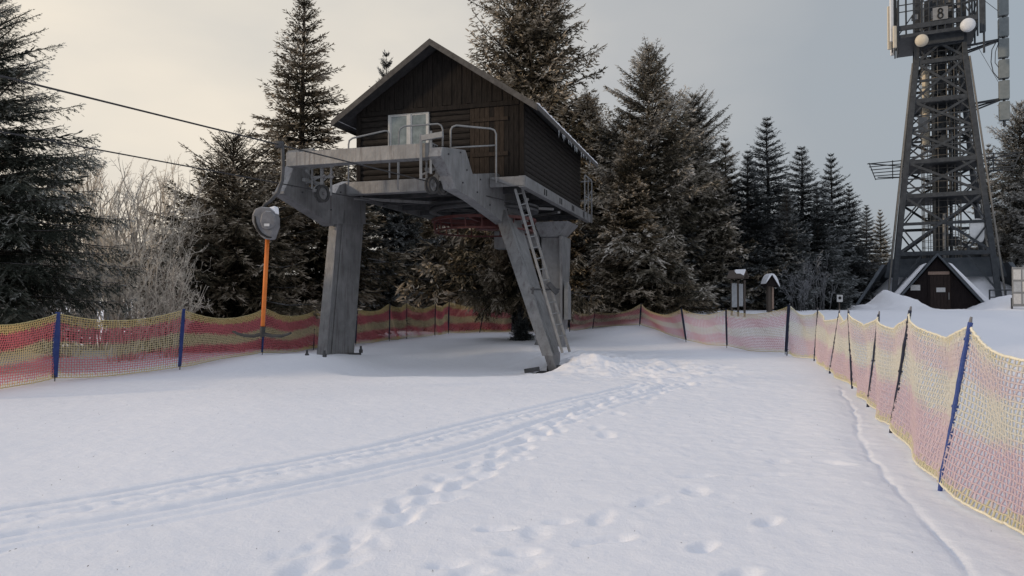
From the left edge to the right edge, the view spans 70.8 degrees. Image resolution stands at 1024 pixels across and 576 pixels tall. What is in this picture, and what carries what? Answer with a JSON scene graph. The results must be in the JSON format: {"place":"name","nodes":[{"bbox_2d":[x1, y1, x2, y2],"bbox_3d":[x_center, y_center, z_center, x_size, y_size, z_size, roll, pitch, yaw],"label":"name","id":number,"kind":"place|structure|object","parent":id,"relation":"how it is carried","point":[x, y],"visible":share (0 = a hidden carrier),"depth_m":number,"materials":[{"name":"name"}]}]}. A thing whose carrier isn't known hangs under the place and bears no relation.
{"place":"outdoors","nodes":[
{"label":"outdoors","id":0,"kind":"place"},
{"bbox_2d":[0,290,1023,575],"bbox_3d":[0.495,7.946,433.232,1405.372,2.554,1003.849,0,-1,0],"label":"snow ground","id":1,"kind":"structure","parent":0,"point":[594,450],"depth_m":7.06,"materials":[{"name":"white snow"}]},
{"bbox_2d":[1,148,95,344],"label":"rimed bush","id":2,"kind":"object","parent":1,"relation":"on","point":[66,205],"visible":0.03,"depth_m":24.27,"materials":[{"name":"grey plant"}]},
{"bbox_2d":[0,37,117,354],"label":"spruce tree","id":3,"kind":"object","parent":1,"relation":"on","point":[61,182],"visible":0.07,"depth_m":21.82,"materials":[{"name":"green plant"}]},
{"bbox_2d":[17,201,117,358],"bbox_3d":[-12.872,-0.306,20.647,2.846,4.862,3.536,1,-1,-28],"label":"rimed bush","id":4,"kind":"object","parent":1,"relation":"on","point":[79,319],"visible":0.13,"depth_m":20.60,"materials":[{"name":"grey plant"}]},
{"bbox_2d":[0,0,146,335],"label":"spruce tree","id":5,"kind":"object","parent":1,"relation":"on","point":[18,293],"visible":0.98,"depth_m":16.59,"materials":[{"name":"green plant"}]},
{"bbox_2d":[6,143,190,349],"bbox_3d":[-14.062,-1.484,23.293,5.519,7.395,4.690,0,-1,11],"label":"rimed bush","id":6,"kind":"object","parent":1,"relation":"on","point":[111,230],"visible":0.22,"depth_m":23.67,"materials":[{"name":"grey plant"}]},
{"bbox_2d":[51,157,155,335],"bbox_3d":[-18.623,-1.735,31.674,5.137,8.100,6.045,-1,-1,33],"label":"rimed bush","id":7,"kind":"object","parent":1,"relation":"on","point":[121,185],"visible":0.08,"depth_m":31.50,"materials":[{"name":"grey plant"}]},
{"bbox_2d":[70,165,172,340],"bbox_3d":[-15.332,-1.236,28.232,4.091,6.989,5.082,0,-1,-24],"label":"rimed bush","id":8,"kind":"object","parent":1,"relation":"on","point":[149,241],"visible":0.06,"depth_m":28.05,"materials":[{"name":"grey plant"}]},
{"bbox_2d":[61,173,191,361],"bbox_3d":[-10.556,-0.422,19.667,2.988,5.105,3.712,0,-1,-18],"label":"rimed bush","id":9,"kind":"object","parent":1,"relation":"on","point":[117,299],"visible":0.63,"depth_m":19.53,"materials":[{"name":"grey plant"}]},
{"bbox_2d":[78,152,215,351],"bbox_3d":[-12.104,-1.243,23.241,4.378,6.902,5.151,1,-1,-32],"label":"rimed bush","id":10,"kind":"object","parent":1,"relation":"on","point":[159,222],"visible":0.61,"depth_m":22.95,"materials":[{"name":"grey plant"}]},
{"bbox_2d":[97,155,202,315],"bbox_3d":[-14.389,-1.569,31.184,5.782,7.748,4.914,0,-1,21],"label":"rimed bush","id":11,"kind":"object","parent":1,"relation":"on","point":[167,200],"visible":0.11,"depth_m":30.34,"materials":[{"name":"grey plant"}]},
{"bbox_2d":[132,234,212,357],"bbox_3d":[-9.652,0.221,20.504,2.206,3.768,2.740,1,-1,-40],"label":"rimed bush","id":12,"kind":"object","parent":1,"relation":"on","point":[181,300],"visible":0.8,"depth_m":20.40,"materials":[{"name":"grey plant"}]},
{"bbox_2d":[98,122,361,352],"bbox_3d":[-10.327,-1.410,26.104,8.209,8.725,10.592,1,-1,-30],"label":"spruce tree","id":13,"kind":"object","parent":1,"relation":"on","point":[227,230],"visible":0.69,"depth_m":24.37,"materials":[{"name":"green plant"}]},
{"bbox_2d":[0,301,511,388],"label":"net fence","id":14,"kind":"object","parent":1,"relation":"on","point":[55,352],"visible":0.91,"depth_m":17.14,"materials":[{"name":"plastic"}]},
{"bbox_2d":[177,0,432,340],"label":"spruce tree","id":15,"kind":"object","parent":1,"relation":"on","point":[314,265],"visible":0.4,"depth_m":29.53,"materials":[{"name":"green plant"}]},
{"bbox_2d":[347,165,403,325],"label":"spruce tree","id":16,"kind":"object","parent":1,"relation":"on","point":[373,233],"visible":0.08,"depth_m":37.83,"materials":[{"name":"green plant"}]},
{"bbox_2d":[361,49,461,329],"bbox_3d":[-6.564,-5.303,40.520,7.910,15.974,8.130,0,-1,-25],"label":"spruce tree","id":17,"kind":"object","parent":1,"relation":"on","point":[400,228],"visible":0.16,"depth_m":39.10,"materials":[{"name":"green plant"}]},
{"bbox_2d":[389,213,446,274],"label":"spruce tree","id":18,"kind":"object","parent":1,"relation":"on","point":[428,222],"visible":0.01,"depth_m":44.83,"materials":[{"name":"green plant"}]},
{"bbox_2d":[377,211,462,329],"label":"spruce tree","id":19,"kind":"object","parent":1,"relation":"on","point":[390,247],"visible":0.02,"depth_m":40.20,"materials":[{"name":"green plant"}]},
{"bbox_2d":[272,123,591,372],"bbox_3d":[-0.939,-0.973,21.940,6.688,6.477,12.229,0,-1,17],"label":"lift station","id":20,"kind":"object","parent":1,"relation":"on","point":[453,192],"visible":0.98,"depth_m":19.43,"materials":[{"name":"metal"}]},
{"bbox_2d":[0,75,535,210],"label":"haul rope","id":21,"kind":"object","parent":20,"relation":"attached to","point":[39,85],"visible":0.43,"depth_m":12.47,"materials":[{"name":"metal"}]},
{"bbox_2d":[232,141,291,337],"bbox_3d":[-4.334,-0.844,12.486,1.029,3.413,0.320,0,-1,0],"label":"tow hanger","id":22,"kind":"object","parent":21,"relation":"hanging from","point":[266,221],"visible":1,"depth_m":12.46,"materials":[{"name":"metal"}]},
{"bbox_2d":[331,38,597,208],"bbox_3d":[-0.970,-4.826,23.997,6.130,3.930,8.885,0,-1,17],"label":"cabin","id":23,"kind":"object","parent":20,"relation":"on","point":[429,81],"visible":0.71,"depth_m":20.36,"materials":[{"name":"brown wood"}]},
{"bbox_2d":[388,112,429,144],"bbox_3d":[-2.947,-4.468,20.582,1.270,1.100,0.100,0,-1,17],"label":"window","id":24,"kind":"structure","parent":23,"relation":"in","point":[408,135],"depth_m":20.54,"materials":[{"name":"white glass"}]},
{"bbox_2d":[418,226,508,327],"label":"spruce tree","id":25,"kind":"object","parent":1,"relation":"on","point":[443,243],"visible":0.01,"depth_m":41.91,"materials":[{"name":"green plant"}]},
{"bbox_2d":[370,0,629,331],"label":"spruce tree","id":26,"kind":"object","parent":1,"relation":"on","point":[538,34],"visible":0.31,"depth_m":38.04,"materials":[{"name":"green plant"}]},
{"bbox_2d":[508,304,535,340],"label":"spruce tree","id":27,"kind":"object","parent":1,"relation":"on","point":[520,329],"visible":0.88,"depth_m":28.39,"materials":[{"name":"green plant"}]},
{"bbox_2d":[455,221,604,326],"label":"spruce tree","id":28,"kind":"object","parent":1,"relation":"on","point":[502,291],"visible":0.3,"depth_m":28.21,"materials":[{"name":"green plant"}]},
{"bbox_2d":[554,86,623,326],"bbox_3d":[4.151,-4.146,38.637,6.956,12.749,8.476,-1,-1,41],"label":"spruce tree","id":29,"kind":"object","parent":1,"relation":"on","point":[590,116],"visible":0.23,"depth_m":37.10,"materials":[{"name":"green plant"}]},
{"bbox_2d":[568,134,621,321],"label":"spruce tree","id":30,"kind":"object","parent":1,"relation":"on","point":[585,231],"visible":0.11,"depth_m":36.22,"materials":[{"name":"green plant"}]},
{"bbox_2d":[603,115,636,160],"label":"spruce tree","id":31,"kind":"object","parent":1,"relation":"on","point":[613,128],"depth_m":40.97,"materials":[{"name":"green plant"}]},
{"bbox_2d":[579,119,720,320],"bbox_3d":[6.010,-3.031,32.580,6.597,9.268,6.781,0,-1,16],"label":"spruce tree","id":32,"kind":"object","parent":1,"relation":"on","point":[615,302],"visible":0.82,"depth_m":31.70,"materials":[{"name":"green plant"}]},
{"bbox_2d":[577,33,739,313],"bbox_3d":[6.686,-5.119,33.475,7.716,13.436,9.402,0,-1,10],"label":"spruce tree","id":33,"kind":"object","parent":1,"relation":"on","point":[652,128],"visible":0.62,"depth_m":33.16,"materials":[{"name":"green plant"}]},
{"bbox_2d":[569,303,788,354],"bbox_3d":[5.518,1.433,27.035,0.935,1.708,13.208,0,-1,-22],"label":"net fence","id":34,"kind":"object","parent":1,"relation":"on","point":[656,321],"visible":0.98,"depth_m":24.46,"materials":[{"name":"pink plastic"}]},
{"bbox_2d":[661,175,714,309],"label":"spruce tree","id":35,"kind":"object","parent":1,"relation":"on","point":[691,255],"visible":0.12,"depth_m":33.77,"materials":[{"name":"green plant"}]},
{"bbox_2d":[674,163,765,310],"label":"spruce tree","id":36,"kind":"object","parent":1,"relation":"on","point":[728,245],"visible":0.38,"depth_m":33.68,"materials":[{"name":"green plant"}]},
{"bbox_2d":[655,83,787,302],"bbox_3d":[9.522,-4.318,36.017,6.928,11.540,7.490,0,-1,-9],"label":"spruce tree","id":37,"kind":"object","parent":1,"relation":"on","point":[701,118],"visible":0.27,"depth_m":35.18,"materials":[{"name":"green plant"}]},
{"bbox_2d":[697,137,776,309],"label":"spruce tree","id":38,"kind":"object","parent":1,"relation":"on","point":[728,179],"visible":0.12,"depth_m":35.74,"materials":[{"name":"green plant"}]},
{"bbox_2d":[726,269,748,314],"bbox_3d":[9.249,0.296,29.495,0.714,2.114,0.588,-1,-1,38],"label":"info board","id":39,"kind":"object","parent":1,"relation":"on","point":[738,294],"visible":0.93,"depth_m":29.45,"materials":[{"name":"brown wood"}]},
{"bbox_2d":[689,150,834,309],"bbox_3d":[11.372,-2.738,34.536,6.924,8.061,6.736,-1,-1,33],"label":"spruce tree","id":40,"kind":"object","parent":1,"relation":"on","point":[751,199],"visible":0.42,"depth_m":34.30,"materials":[{"name":"green plant"}]},
{"bbox_2d":[730,208,804,309],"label":"spruce tree","id":41,"kind":"object","parent":1,"relation":"on","point":[754,230],"visible":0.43,"depth_m":33.99,"materials":[{"name":"green plant"}]},
{"bbox_2d":[760,273,779,311],"bbox_3d":[11.104,0.355,30.998,0.620,1.949,0.660,0,-1,0],"label":"roofed post","id":42,"kind":"object","parent":1,"relation":"on","point":[769,281],"visible":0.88,"depth_m":30.90,"materials":[{"name":"brown wood"}]},
{"bbox_2d":[757,188,818,309],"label":"spruce tree","id":43,"kind":"object","parent":1,"relation":"on","point":[794,270],"visible":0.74,"depth_m":33.24,"materials":[{"name":"green plant"}]},
{"bbox_2d":[736,116,848,308],"bbox_3d":[13.186,-3.724,37.025,7.649,10.279,5.892,-1,-1,32],"label":"spruce tree","id":44,"kind":"object","parent":1,"relation":"on","point":[768,184],"visible":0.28,"depth_m":36.55,"materials":[{"name":"green plant"}]},
{"bbox_2d":[779,265,811,310],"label":"rimed bush","id":45,"kind":"object","parent":1,"relation":"on","point":[803,293],"visible":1,"depth_m":31.61,"materials":[{"name":"grey plant"}]},
{"bbox_2d":[796,250,837,309],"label":"rimed bush","id":46,"kind":"object","parent":1,"relation":"on","point":[823,281],"visible":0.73,"depth_m":33.47,"materials":[{"name":"grey plant"}]},
{"bbox_2d":[777,146,865,308],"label":"spruce tree","id":47,"kind":"object","parent":1,"relation":"on","point":[807,178],"visible":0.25,"depth_m":37.51,"materials":[{"name":"green plant"}]},
{"bbox_2d":[807,213,845,286],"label":"spruce tree","id":48,"kind":"object","parent":1,"relation":"on","point":[833,242],"visible":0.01,"depth_m":38.67,"materials":[{"name":"green plant"}]},
{"bbox_2d":[797,192,861,309],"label":"spruce tree","id":49,"kind":"object","parent":1,"relation":"on","point":[823,244],"visible":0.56,"depth_m":35.59,"materials":[{"name":"green plant"}]},
{"bbox_2d":[837,295,842,308],"bbox_3d":[14.769,0.809,32.465,0.260,1.000,0.103,0,-1,0],"label":"marker sign","id":50,"kind":"object","parent":1,"relation":"on","point":[839,298],"visible":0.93,"depth_m":32.43,"materials":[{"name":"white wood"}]},
{"bbox_2d":[809,153,881,304],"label":"spruce tree","id":51,"kind":"object","parent":1,"relation":"on","point":[856,268],"visible":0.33,"depth_m":44.55,"materials":[{"name":"green plant"}]},
{"bbox_2d":[835,185,881,301],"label":"spruce tree","id":52,"kind":"object","parent":1,"relation":"on","point":[871,266],"visible":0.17,"depth_m":48.56,"materials":[{"name":"green plant"}]},
{"bbox_2d":[854,205,888,275],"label":"spruce tree","id":53,"kind":"object","parent":1,"relation":"on","point":[872,259],"visible":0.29,"depth_m":54.81,"materials":[{"name":"green plant"}]},
{"bbox_2d":[870,209,891,268],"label":"spruce tree","id":54,"kind":"object","parent":1,"relation":"on","point":[886,252],"visible":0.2,"depth_m":57.86,"materials":[{"name":"green plant"}]},
{"bbox_2d":[786,303,1023,534],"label":"net fence","id":55,"kind":"object","parent":1,"relation":"on","point":[838,337],"visible":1,"depth_m":6.89,"materials":[{"name":"pink plastic"}]},
{"bbox_2d":[862,277,1011,303],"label":"snow bank","id":56,"kind":"structure","parent":1,"relation":"on","point":[983,285],"depth_m":40.20,"materials":[{"name":"white snow"}]},
{"bbox_2d":[855,0,1021,304],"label":"lattice tower","id":57,"kind":"structure","parent":1,"relation":"on","point":[937,35],"depth_m":41.60,"materials":[{"name":"metal"}]},
{"bbox_2d":[894,253,988,308],"bbox_3d":[23.762,-0.097,40.383,5.975,3.540,3.550,0,-1,27],"label":"hut","id":58,"kind":"object","parent":1,"relation":"on","point":[941,283],"visible":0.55,"depth_m":39.00,"materials":[{"name":"black wood"}]},
{"bbox_2d":[930,275,950,308],"bbox_3d":[23.201,0.400,38.998,0.952,2.200,0.114,0,-1,27],"label":"door","id":59,"kind":"structure","parent":58,"relation":"in","point":[940,284],"depth_m":39.00,"materials":[{"name":"brown wood"}]},
{"bbox_2d":[949,230,968,250],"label":"spruce tree","id":60,"kind":"object","parent":1,"relation":"on","point":[963,238],"visible":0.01,"depth_m":55.98,"materials":[{"name":"green plant"}]},
{"bbox_2d":[953,144,1023,259],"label":"spruce tree","id":61,"kind":"object","parent":1,"relation":"on","point":[991,187],"visible":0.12,"depth_m":51.77,"materials":[{"name":"green plant"}]},
{"bbox_2d":[974,100,1023,266],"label":"spruce tree","id":62,"kind":"object","parent":1,"relation":"on","point":[1009,201],"visible":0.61,"depth_m":49.77,"materials":[{"name":"green plant"}]},
{"bbox_2d":[989,290,1011,299],"bbox_3d":[26.190,0.710,38.105,1.956,1.250,0.682,0,-1,11],"label":"guard rail","id":63,"kind":"object","parent":1,"relation":"on","point":[990,297],"visible":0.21,"depth_m":37.93,"materials":[{"name":"metal"}]},
{"bbox_2d":[1009,174,1023,266],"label":"spruce tree","id":64,"kind":"object","parent":1,"relation":"on","point":[1021,246],"visible":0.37,"depth_m":47.75,"materials":[{"name":"green plant"}]},
{"bbox_2d":[1011,267,1023,308],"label":"notice board","id":65,"kind":"object","parent":1,"relation":"on","point":[1017,298],"visible":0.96,"depth_m":35.51,"materials":[{"name":"metal"}]},
{"bbox_2d":[0,0,1023,300],"label":"sky","id":66,"kind":"structure","parent":0,"point":[827,77],"materials":[{"name":"grey"}]}
]}

